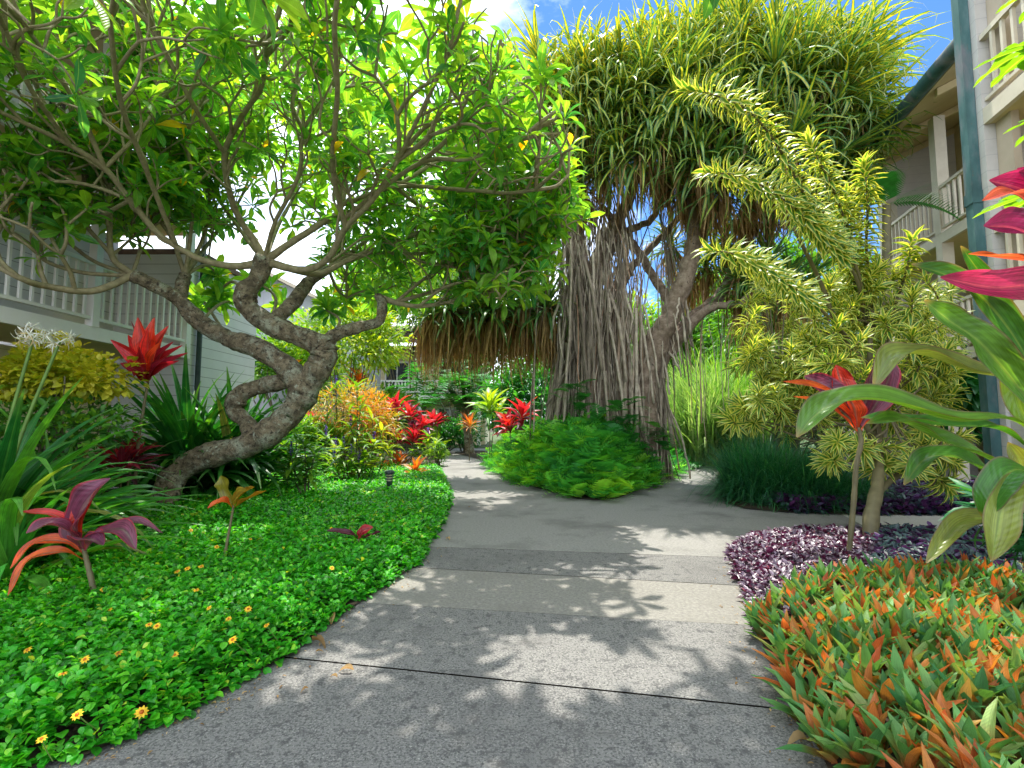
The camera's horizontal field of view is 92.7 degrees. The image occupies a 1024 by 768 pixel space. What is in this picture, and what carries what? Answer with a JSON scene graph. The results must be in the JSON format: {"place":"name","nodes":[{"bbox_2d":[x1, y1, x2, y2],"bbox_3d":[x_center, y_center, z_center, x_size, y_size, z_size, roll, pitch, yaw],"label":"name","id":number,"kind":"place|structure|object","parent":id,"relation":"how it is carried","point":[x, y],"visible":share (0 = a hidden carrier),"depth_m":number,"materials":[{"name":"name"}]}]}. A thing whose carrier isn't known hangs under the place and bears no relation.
{"place":"outdoors","nodes":[
{"label":"outdoors","id":0,"kind":"place"},
{"bbox_2d":[0,454,448,767],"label":"planting bed","id":1,"kind":"object","parent":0,"point":[73,728],"visible":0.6,"depth_m":2.26,"materials":[{"name":"soil"}]},
{"bbox_2d":[0,330,149,461],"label":"golden shrub","id":2,"kind":"object","parent":1,"relation":"on","point":[69,369],"visible":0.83,"depth_m":5.53,"materials":[{"name":"yellow plant"}]},
{"bbox_2d":[0,390,149,475],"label":"shrub","id":3,"kind":"object","parent":1,"relation":"on","point":[71,417],"visible":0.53,"depth_m":5.50,"materials":[{"name":"green plant"}]},
{"bbox_2d":[8,478,161,594],"bbox_3d":[-2.875,1.074,3.244,0.809,0.866,0.590,2,-5,-21],"label":"ti plant","id":4,"kind":"object","parent":1,"relation":"on","point":[69,522],"visible":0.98,"depth_m":3.29,"materials":[{"name":"purple plant"}]},
{"bbox_2d":[0,461,190,605],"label":"crinum lily","id":5,"kind":"object","parent":1,"relation":"on","point":[12,514],"visible":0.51,"depth_m":3.58,"materials":[{"name":"green plant"}]},
{"bbox_2d":[0,321,201,577],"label":"crinum lily","id":6,"kind":"object","parent":1,"relation":"on","point":[20,466],"visible":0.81,"depth_m":4.43,"materials":[{"name":"green plant"}]},
{"bbox_2d":[0,408,206,539],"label":"crinum lily","id":7,"kind":"object","parent":1,"relation":"on","point":[109,485],"visible":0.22,"depth_m":5.10,"materials":[{"name":"green plant"}]},
{"bbox_2d":[85,427,165,515],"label":"ti plant","id":8,"kind":"object","parent":1,"relation":"on","point":[126,454],"visible":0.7,"depth_m":5.74,"materials":[{"name":"red plant"}]},
{"bbox_2d":[0,4,255,488],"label":"apartment block","id":9,"kind":"structure","parent":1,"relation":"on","point":[100,321],"depth_m":8.65,"materials":[{"name":"grey"}]},
{"bbox_2d":[111,317,186,513],"bbox_3d":[-4.402,0.454,5.848,1.146,2.593,0.483,-1,-4,10],"label":"ti plant","id":10,"kind":"object","parent":1,"relation":"on","point":[144,346],"visible":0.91,"depth_m":5.91,"materials":[{"name":"red plant"}]},
{"bbox_2d":[95,408,206,494],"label":"crinum lily","id":11,"kind":"object","parent":1,"relation":"on","point":[167,430],"visible":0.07,"depth_m":7.71,"materials":[{"name":"green plant"}]},
{"bbox_2d":[34,344,307,499],"bbox_3d":[-5.367,0.951,8.095,4.101,3.136,4.350,0,-4,0],"label":"crinum lily","id":12,"kind":"object","parent":1,"relation":"on","point":[165,409],"visible":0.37,"depth_m":7.63,"materials":[{"name":"green plant"}]},
{"bbox_2d":[96,368,350,498],"bbox_3d":[-4.974,1.107,8.432,4.106,2.636,3.600,-2,-5,19],"label":"crinum lily","id":13,"kind":"object","parent":1,"relation":"on","point":[226,431],"visible":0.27,"depth_m":7.91,"materials":[{"name":"green plant"}]},
{"bbox_2d":[229,464,286,493],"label":"crinum lily","id":14,"kind":"object","parent":1,"relation":"on","point":[257,486],"visible":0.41,"depth_m":8.01,"materials":[{"name":"green plant"}]},
{"bbox_2d":[267,437,301,488],"bbox_3d":[-4.095,1.449,8.912,0.766,1.092,0.923,3,-5,-33],"label":"blue ginger","id":15,"kind":"object","parent":1,"relation":"on","point":[285,441],"visible":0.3,"depth_m":8.81,"materials":[{"name":"green plant"}]},
{"bbox_2d":[273,414,328,466],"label":"shrub","id":16,"kind":"object","parent":1,"relation":"on","point":[310,428],"visible":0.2,"depth_m":12.32,"materials":[{"name":"green plant"}]},
{"bbox_2d":[273,427,335,492],"bbox_3d":[-3.409,1.274,8.023,0.925,1.307,0.910,-4,-6,42],"label":"blue ginger","id":17,"kind":"object","parent":1,"relation":"on","point":[301,479],"visible":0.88,"depth_m":7.89,"materials":[{"name":"green plant"}]},
{"bbox_2d":[253,319,368,418],"bbox_3d":[-8.285,0.161,18.634,6.056,5.179,3.550,0,-4,0],"label":"tree","id":18,"kind":"object","parent":1,"relation":"on","point":[266,371],"visible":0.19,"depth_m":18.11,"materials":[{"name":"green plant"}]},
{"bbox_2d":[312,425,340,472],"bbox_3d":[-4.228,1.546,11.121,0.783,1.231,0.962,-4,-6,43],"label":"blue ginger","id":19,"kind":"object","parent":1,"relation":"on","point":[333,444],"visible":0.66,"depth_m":11.07,"materials":[{"name":"green plant"}]},
{"bbox_2d":[318,376,348,462],"bbox_3d":[-4.782,1.038,13.027,1.194,2.539,0.856,3,-5,-30],"label":"blue ginger","id":20,"kind":"object","parent":1,"relation":"on","point":[338,399],"visible":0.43,"depth_m":13.04,"materials":[{"name":"green plant"}]},
{"bbox_2d":[299,418,383,468],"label":"croton shrub","id":21,"kind":"object","parent":1,"relation":"on","point":[335,431],"visible":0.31,"depth_m":12.79,"materials":[{"name":"green plant"}]},
{"bbox_2d":[274,296,416,453],"bbox_3d":[-5.762,-0.309,16.890,5.070,5.833,3.396,0,-4,0],"label":"frangipani shrub","id":22,"kind":"object","parent":1,"relation":"on","point":[374,344],"visible":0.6,"depth_m":16.77,"materials":[{"name":"green plant"}]},
{"bbox_2d":[320,435,376,480],"bbox_3d":[-3.302,1.541,9.859,1.218,1.060,0.832,0,-4,0],"label":"blue ginger","id":23,"kind":"object","parent":1,"relation":"on","point":[344,462],"visible":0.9,"depth_m":9.78,"materials":[{"name":"green plant"}]},
{"bbox_2d":[298,377,401,462],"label":"croton shrub","id":24,"kind":"object","parent":1,"relation":"on","point":[343,395],"visible":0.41,"depth_m":13.30,"materials":[{"name":"orange plant"}]},
{"bbox_2d":[343,364,373,451],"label":"ti plant","id":25,"kind":"object","parent":1,"relation":"on","point":[358,377],"visible":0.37,"depth_m":17.35,"materials":[{"name":"orange plant"}]},
{"bbox_2d":[0,0,719,505],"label":"frangipani tree","id":26,"kind":"object","parent":1,"relation":"on","point":[164,76],"visible":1,"depth_m":6.38,"materials":[{"name":"green plant"}]},
{"bbox_2d":[338,375,387,477],"bbox_3d":[-3.227,0.931,10.198,0.978,2.321,1.550,4,-6,-40],"label":"blue ginger","id":27,"kind":"object","parent":1,"relation":"on","point":[364,454],"visible":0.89,"depth_m":10.14,"materials":[{"name":"green plant"}]},
{"bbox_2d":[334,385,411,465],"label":"croton shrub","id":28,"kind":"object","parent":1,"relation":"on","point":[374,410],"visible":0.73,"depth_m":12.64,"materials":[{"name":"orange plant"}]},
{"bbox_2d":[354,406,402,473],"bbox_3d":[-2.954,1.296,10.722,1.136,1.675,0.876,0,-4,0],"label":"blue ginger","id":29,"kind":"object","parent":1,"relation":"on","point":[380,426],"visible":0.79,"depth_m":10.69,"materials":[{"name":"green plant"}]},
{"bbox_2d":[381,450,411,468],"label":"ti plant","id":30,"kind":"object","parent":1,"relation":"on","point":[399,459],"visible":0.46,"depth_m":13.11,"materials":[{"name":"orange plant"}]},
{"bbox_2d":[383,390,435,461],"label":"ti plant","id":31,"kind":"object","parent":1,"relation":"on","point":[420,418],"visible":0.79,"depth_m":14.37,"materials":[{"name":"red plant"}]},
{"bbox_2d":[388,423,430,463],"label":"ti plant","id":32,"kind":"object","parent":1,"relation":"on","point":[415,437],"visible":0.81,"depth_m":13.84,"materials":[{"name":"red plant"}]},
{"bbox_2d":[379,427,445,465],"bbox_3d":[-2.789,1.762,13.345,1.979,1.154,0.960,0,-4,-5],"label":"blue ginger","id":33,"kind":"object","parent":1,"relation":"on","point":[416,453],"visible":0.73,"depth_m":13.33,"materials":[{"name":"green plant"}]},
{"bbox_2d":[401,455,430,472],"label":"ti plant","id":34,"kind":"object","parent":1,"relation":"on","point":[416,463],"visible":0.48,"depth_m":11.41,"materials":[{"name":"orange plant"}]},
{"bbox_2d":[420,438,449,466],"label":"shrub","id":35,"kind":"object","parent":1,"relation":"on","point":[440,450],"visible":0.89,"depth_m":14.33,"materials":[{"name":"green plant"}]},
{"bbox_2d":[418,412,456,454],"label":"shrub","id":36,"kind":"object","parent":1,"relation":"on","point":[434,434],"visible":0.33,"depth_m":19.57,"materials":[{"name":"green plant"}]},
{"bbox_2d":[426,409,449,456],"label":"ti plant","id":37,"kind":"object","parent":1,"relation":"on","point":[440,416],"visible":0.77,"depth_m":17.47,"materials":[{"name":"red plant"}]},
{"bbox_2d":[32,658,827,767],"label":"path","id":38,"kind":"structure","parent":0,"point":[365,717],"depth_m":2.07,"materials":[{"name":"concrete"}]},
{"bbox_2d":[787,730,808,743],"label":"fallen leaf","id":39,"kind":"object","parent":38,"relation":"on","point":[796,735],"visible":0.79,"depth_m":1.97,"materials":[{"name":"beige plant"}]},
{"bbox_2d":[106,0,952,422],"label":"sky","id":40,"kind":"structure","parent":0,"point":[233,251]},
{"bbox_2d":[285,603,790,707],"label":"path","id":41,"kind":"structure","parent":0,"point":[699,661],"depth_m":2.80,"materials":[{"name":"grey concrete"}]},
{"bbox_2d":[358,568,748,624],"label":"path","id":42,"kind":"structure","parent":0,"point":[590,596],"depth_m":3.66,"materials":[{"name":"concrete"}]},
{"bbox_2d":[57,547,814,767],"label":"leaf litter","id":43,"kind":"object","parent":42,"relation":"on","point":[198,711],"visible":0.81,"depth_m":2.20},
{"bbox_2d":[284,425,863,708],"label":"ground","id":44,"kind":"structure","parent":0,"point":[547,613],"depth_m":2.66,"materials":[{"name":"grey concrete"}]},
{"bbox_2d":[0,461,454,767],"bbox_3d":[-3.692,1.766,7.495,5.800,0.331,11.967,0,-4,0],"label":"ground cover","id":45,"kind":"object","parent":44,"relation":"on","point":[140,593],"visible":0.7,"depth_m":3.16,"materials":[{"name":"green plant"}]},
{"bbox_2d":[71,709,96,729],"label":"daisy","id":46,"kind":"object","parent":45,"relation":"on","point":[77,714],"visible":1,"depth_m":1.87,"materials":[{"name":"yellow plant"}]},
{"bbox_2d":[134,706,148,728],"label":"daisy","id":47,"kind":"object","parent":45,"relation":"on","point":[141,711],"visible":1,"depth_m":1.85,"materials":[{"name":"yellow plant"}]},
{"bbox_2d":[208,476,266,554],"bbox_3d":[-2.383,1.194,4.249,0.500,0.774,0.168,-1,-4,10],"label":"ti sprout","id":48,"kind":"object","parent":45,"relation":"on","point":[221,486],"visible":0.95,"depth_m":4.31,"materials":[{"name":"orange plant"}]},
{"bbox_2d":[327,524,381,542],"bbox_3d":[-1.501,1.461,4.692,0.516,0.210,0.152,0,-4,0],"label":"ti sprout","id":49,"kind":"object","parent":45,"relation":"on","point":[364,529],"visible":0.89,"depth_m":4.71,"materials":[{"name":"red plant"}]},
{"bbox_2d":[385,470,394,488],"bbox_3d":[-2.122,1.671,8.462,0.170,0.366,0.167,0,-4,0],"label":"path light","id":50,"kind":"object","parent":45,"relation":"on","point":[389,478],"visible":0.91,"depth_m":8.42,"materials":[{"name":"metal"}]},
{"bbox_2d":[253,273,388,452],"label":"gabled house","id":51,"kind":"structure","parent":44,"relation":"on","point":[266,298],"depth_m":20.77,"materials":[{"name":"grey paint"}]},
{"bbox_2d":[366,391,413,442],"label":"shrub","id":52,"kind":"object","parent":44,"relation":"on","point":[395,420],"visible":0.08,"depth_m":21.60,"materials":[{"name":"orange plant"}]},
{"bbox_2d":[413,547,738,584],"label":"path","id":53,"kind":"structure","parent":0,"point":[693,569],"depth_m":4.46,"materials":[{"name":"grey concrete"}]},
{"bbox_2d":[455,404,701,500],"bbox_3d":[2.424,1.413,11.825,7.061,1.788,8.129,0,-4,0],"label":"fern bed","id":54,"kind":"object","parent":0,"point":[600,455],"visible":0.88,"depth_m":9.38,"materials":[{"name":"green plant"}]},
{"bbox_2d":[386,361,531,453],"bbox_3d":[-1.769,0.906,19.459,6.761,3.826,5.071,0,-4,0],"label":"shade tree","id":55,"kind":"object","parent":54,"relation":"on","point":[458,402],"visible":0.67,"depth_m":19.60,"materials":[{"name":"green plant"}]},
{"bbox_2d":[471,358,554,434],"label":"shrub","id":56,"kind":"object","parent":54,"relation":"on","point":[520,393],"visible":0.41,"depth_m":16.60,"materials":[{"name":"green plant"}]},
{"bbox_2d":[493,397,540,440],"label":"ti plant","id":57,"kind":"object","parent":54,"relation":"on","point":[508,422],"visible":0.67,"depth_m":12.80,"materials":[{"name":"red plant"}]},
{"bbox_2d":[387,0,950,479],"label":"screw pine","id":58,"kind":"object","parent":54,"relation":"on","point":[817,68],"visible":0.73,"depth_m":10.36,"materials":[{"name":"green plant"}]},
{"bbox_2d":[544,379,597,417],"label":"climbing fern","id":59,"kind":"object","parent":58,"relation":"attached to","point":[582,396],"visible":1,"depth_m":10.19,"materials":[{"name":"green plant"}]},
{"bbox_2d":[599,396,651,438],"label":"climbing fern","id":60,"kind":"object","parent":58,"relation":"attached to","point":[616,404],"visible":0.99,"depth_m":10.06,"materials":[{"name":"green plant"}]},
{"bbox_2d":[641,421,684,453],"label":"climbing fern","id":61,"kind":"object","parent":58,"relation":"attached to","point":[662,443],"visible":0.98,"depth_m":10.43,"materials":[{"name":"green plant"}]},
{"bbox_2d":[666,342,740,434],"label":"reeds","id":62,"kind":"object","parent":54,"relation":"on","point":[678,374],"visible":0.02,"depth_m":16.25,"materials":[{"name":"green plant"}]},
{"bbox_2d":[666,372,769,466],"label":"reeds","id":63,"kind":"object","parent":54,"relation":"on","point":[691,441],"visible":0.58,"depth_m":14.04,"materials":[{"name":"green plant"}]},
{"bbox_2d":[377,448,861,556],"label":"path","id":64,"kind":"structure","parent":0,"point":[664,519],"depth_m":6.58,"materials":[{"name":"concrete"}]},
{"bbox_2d":[384,414,449,449],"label":"shrub","id":65,"kind":"object","parent":64,"relation":"on","point":[404,422],"visible":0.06,"depth_m":22.38,"materials":[{"name":"green plant"}]},
{"bbox_2d":[406,414,487,450],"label":"dark hedge","id":66,"kind":"object","parent":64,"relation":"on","point":[452,429],"visible":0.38,"depth_m":20.57,"materials":[{"name":"green plant"}]},
{"bbox_2d":[411,354,498,451],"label":"tree","id":67,"kind":"object","parent":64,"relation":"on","point":[480,378],"visible":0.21,"depth_m":21.42,"materials":[{"name":"green plant"}]},
{"bbox_2d":[456,412,482,460],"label":"ti plant","id":68,"kind":"object","parent":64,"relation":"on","point":[469,423],"visible":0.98,"depth_m":16.28,"materials":[{"name":"orange plant"}]},
{"bbox_2d":[466,387,508,457],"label":"ti plant","id":69,"kind":"object","parent":64,"relation":"on","point":[488,397],"visible":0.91,"depth_m":14.62,"materials":[{"name":"green plant"}]},
{"bbox_2d":[379,432,890,447],"bbox_3d":[0.000,4.505,41.793,60.000,0.001,35.970,0,-4,0],"label":"planting bed","id":70,"kind":"object","parent":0,"point":[495,438],"depth_m":26.36,"materials":[{"name":"soil"}]},
{"bbox_2d":[321,241,472,444],"bbox_3d":[-5.492,-2.533,27.361,11.457,11.899,6.431,0,-4,0],"label":"tree","id":71,"kind":"object","parent":70,"relation":"on","point":[417,273],"visible":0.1,"depth_m":26.33,"materials":[{"name":"green plant"}]},
{"bbox_2d":[380,381,435,445],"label":"shrub","id":72,"kind":"object","parent":70,"relation":"on","point":[393,390],"visible":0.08,"depth_m":24.36,"materials":[{"name":"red plant"}]},
{"bbox_2d":[379,326,490,444],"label":"lodge","id":73,"kind":"structure","parent":70,"relation":"on","point":[399,372],"depth_m":27.61,"materials":[{"name":"white paint"}]},
{"bbox_2d":[385,361,409,387],"bbox_3d":[-6.500,-0.529,27.671,1.400,1.500,0.097,0,-4,0],"label":"window","id":74,"kind":"structure","parent":73,"relation":"in","point":[398,373],"depth_m":27.63,"materials":[{"name":"white paint"}]},
{"bbox_2d":[437,407,461,433],"bbox_3d":[-3.500,2.064,27.471,1.400,1.500,0.097,0,-4,0],"label":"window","id":75,"kind":"structure","parent":73,"relation":"in","point":[447,409],"depth_m":27.47,"materials":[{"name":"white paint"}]},
{"bbox_2d":[442,304,556,431],"bbox_3d":[-0.076,-0.787,25.166,8.124,8.083,5.122,0,-4,0],"label":"tree","id":76,"kind":"object","parent":70,"relation":"on","point":[489,373],"visible":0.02,"depth_m":25.05,"materials":[{"name":"green plant"}]},
{"bbox_2d":[531,290,707,389],"bbox_3d":[5.915,-0.891,27.518,12.067,8.678,5.496,0,-4,0],"label":"tree","id":77,"kind":"object","parent":70,"relation":"on","point":[648,311],"visible":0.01,"depth_m":26.56,"materials":[{"name":"green plant"}]},
{"bbox_2d":[630,253,816,389],"bbox_3d":[10.385,-1.692,24.428,10.661,9.778,6.044,0,-4,0],"label":"tree","id":78,"kind":"object","parent":70,"relation":"on","point":[697,330],"visible":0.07,"depth_m":23.41,"materials":[{"name":"green plant"}]},
{"bbox_2d":[718,450,972,514],"bbox_3d":[8.702,2.387,14.271,10.596,0.001,15.176,0,-4,0],"label":"planting bed","id":79,"kind":"object","parent":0,"point":[755,506],"visible":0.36,"depth_m":7.33,"materials":[{"name":"soil"}]},
{"bbox_2d":[666,327,779,398],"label":"reeds","id":80,"kind":"object","parent":79,"relation":"on","point":[708,363],"visible":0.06,"depth_m":16.89,"materials":[{"name":"green plant"}]},
{"bbox_2d":[697,448,755,489],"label":"mondo grass","id":81,"kind":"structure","parent":79,"relation":"on","point":[713,471],"depth_m":9.66,"materials":[{"name":"green plant"}]},
{"bbox_2d":[666,349,787,463],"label":"reeds","id":82,"kind":"object","parent":79,"relation":"on","point":[713,380],"visible":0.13,"depth_m":14.65,"materials":[{"name":"green plant"}]},
{"bbox_2d":[672,363,819,461],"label":"reeds","id":83,"kind":"object","parent":79,"relation":"on","point":[738,385],"visible":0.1,"depth_m":14.21,"materials":[{"name":"green plant"}]},
{"bbox_2d":[689,374,819,456],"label":"reeds","id":84,"kind":"object","parent":79,"relation":"on","point":[749,438],"visible":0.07,"depth_m":13.54,"materials":[{"name":"green plant"}]},
{"bbox_2d":[729,432,819,460],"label":"mondo grass","id":85,"kind":"structure","parent":79,"relation":"on","point":[800,450],"depth_m":10.15,"materials":[{"name":"green plant"}]},
{"bbox_2d":[672,425,897,515],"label":"mondo grass","id":86,"kind":"structure","parent":79,"relation":"on","point":[746,474],"depth_m":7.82,"materials":[{"name":"green plant"}]},
{"bbox_2d":[692,225,880,445],"bbox_3d":[11.952,-2.025,19.297,10.024,9.666,5.531,0,-4,0],"label":"tree","id":87,"kind":"object","parent":79,"relation":"on","point":[795,257],"visible":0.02,"depth_m":18.98,"materials":[{"name":"green plant"}]},
{"bbox_2d":[745,250,937,459],"bbox_3d":[5.926,-0.169,8.711,4.136,4.287,1.741,0,-4,0],"label":"variegated dracaena","id":88,"kind":"object","parent":79,"relation":"on","point":[783,330],"visible":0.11,"depth_m":8.70,"materials":[{"name":"green plant"}]},
{"bbox_2d":[715,478,974,515],"bbox_3d":[6.295,1.807,8.052,4.921,0.392,2.981,0,-4,0],"label":"dark cover","id":89,"kind":"object","parent":79,"relation":"on","point":[929,505],"visible":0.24,"depth_m":7.02,"materials":[{"name":"plant"}]},
{"bbox_2d":[794,459,918,516],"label":"mondo grass","id":90,"kind":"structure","parent":79,"relation":"on","point":[861,487],"depth_m":7.20,"materials":[{"name":"green plant"}]},
{"bbox_2d":[830,170,961,477],"bbox_3d":[7.152,-1.144,9.013,2.224,6.282,1.501,1,-5,-17],"label":"palm tree","id":91,"kind":"object","parent":79,"relation":"on","point":[889,182],"visible":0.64,"depth_m":9.13,"materials":[{"name":"green plant"}]},
{"bbox_2d":[816,340,982,465],"bbox_3d":[9.277,0.461,11.148,3.258,3.428,3.650,3,-5,-35],"label":"shrub","id":92,"kind":"object","parent":79,"relation":"on","point":[979,436],"depth_m":10.10,"materials":[{"name":"green plant"}]},
{"bbox_2d":[861,354,981,506],"bbox_3d":[6.603,0.602,7.628,2.166,2.586,1.721,0,-4,0],"label":"shrub","id":93,"kind":"object","parent":79,"relation":"on","point":[974,397],"visible":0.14,"depth_m":7.12,"materials":[{"name":"green plant"}]},
{"bbox_2d":[866,40,984,480],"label":"apartment block","id":94,"kind":"structure","parent":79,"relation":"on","point":[935,160],"depth_m":9.97,"materials":[{"name":"paint"}]},
{"bbox_2d":[730,550,1019,767],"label":"planting bed","id":95,"kind":"object","parent":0,"point":[839,759],"visible":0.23,"depth_m":2.11,"materials":[{"name":"soil"}]},
{"bbox_2d":[722,523,882,634],"bbox_3d":[2.457,1.527,4.240,1.313,0.278,3.442,-3,-5,37],"label":"purple cover","id":96,"kind":"object","parent":95,"relation":"on","point":[796,545],"visible":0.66,"depth_m":4.27,"materials":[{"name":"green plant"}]},
{"bbox_2d":[668,71,981,544],"bbox_3d":[4.022,-0.707,6.237,5.230,5.012,2.244,1,-5,-12],"label":"variegated dracaena","id":97,"kind":"object","parent":95,"relation":"on","point":[862,289],"visible":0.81,"depth_m":5.80,"materials":[{"name":"yellow plant"}]},
{"bbox_2d":[783,363,901,562],"bbox_3d":[2.912,0.656,4.316,1.121,1.860,0.308,0,-4,0],"label":"ti plant","id":98,"kind":"object","parent":95,"relation":"on","point":[855,411],"visible":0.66,"depth_m":4.34,"materials":[{"name":"red plant"}]},
{"bbox_2d":[738,551,1023,767],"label":"oyster plants","id":99,"kind":"object","parent":95,"relation":"on","point":[935,635],"visible":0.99,"depth_m":2.17,"materials":[{"name":"green plant"}]},
{"bbox_2d":[796,246,1023,562],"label":"ti plant","id":100,"kind":"object","parent":95,"relation":"on","point":[998,485],"visible":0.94,"depth_m":1.96,"materials":[{"name":"green plant"}]},
{"bbox_2d":[861,521,1023,583],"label":"cover","id":101,"kind":"object","parent":95,"relation":"on","point":[902,540],"visible":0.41,"depth_m":4.37,"materials":[{"name":"purple plant"}]},
{"bbox_2d":[938,474,1023,575],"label":"shrub","id":102,"kind":"object","parent":95,"relation":"on","point":[1018,546],"visible":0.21,"depth_m":2.96,"materials":[{"name":"green plant"}]},
{"bbox_2d":[940,167,1023,299],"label":"ti plant","id":103,"kind":"object","parent":95,"relation":"on","point":[1006,283],"visible":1,"depth_m":2.09,"materials":[{"name":"pink plant"}]},
{"bbox_2d":[972,0,1023,218],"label":"papaya tree","id":104,"kind":"object","parent":95,"relation":"on","point":[1007,60],"visible":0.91,"depth_m":3.16,"materials":[{"name":"green plant"}]},
{"bbox_2d":[842,514,982,529],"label":"side path","id":105,"kind":"structure","parent":0,"point":[913,519],"depth_m":6.49,"materials":[{"name":"concrete"}]},
{"bbox_2d":[951,0,1023,464],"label":"apartment block","id":106,"kind":"structure","parent":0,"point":[983,31],"depth_m":6.07,"materials":[{"name":"paint"}]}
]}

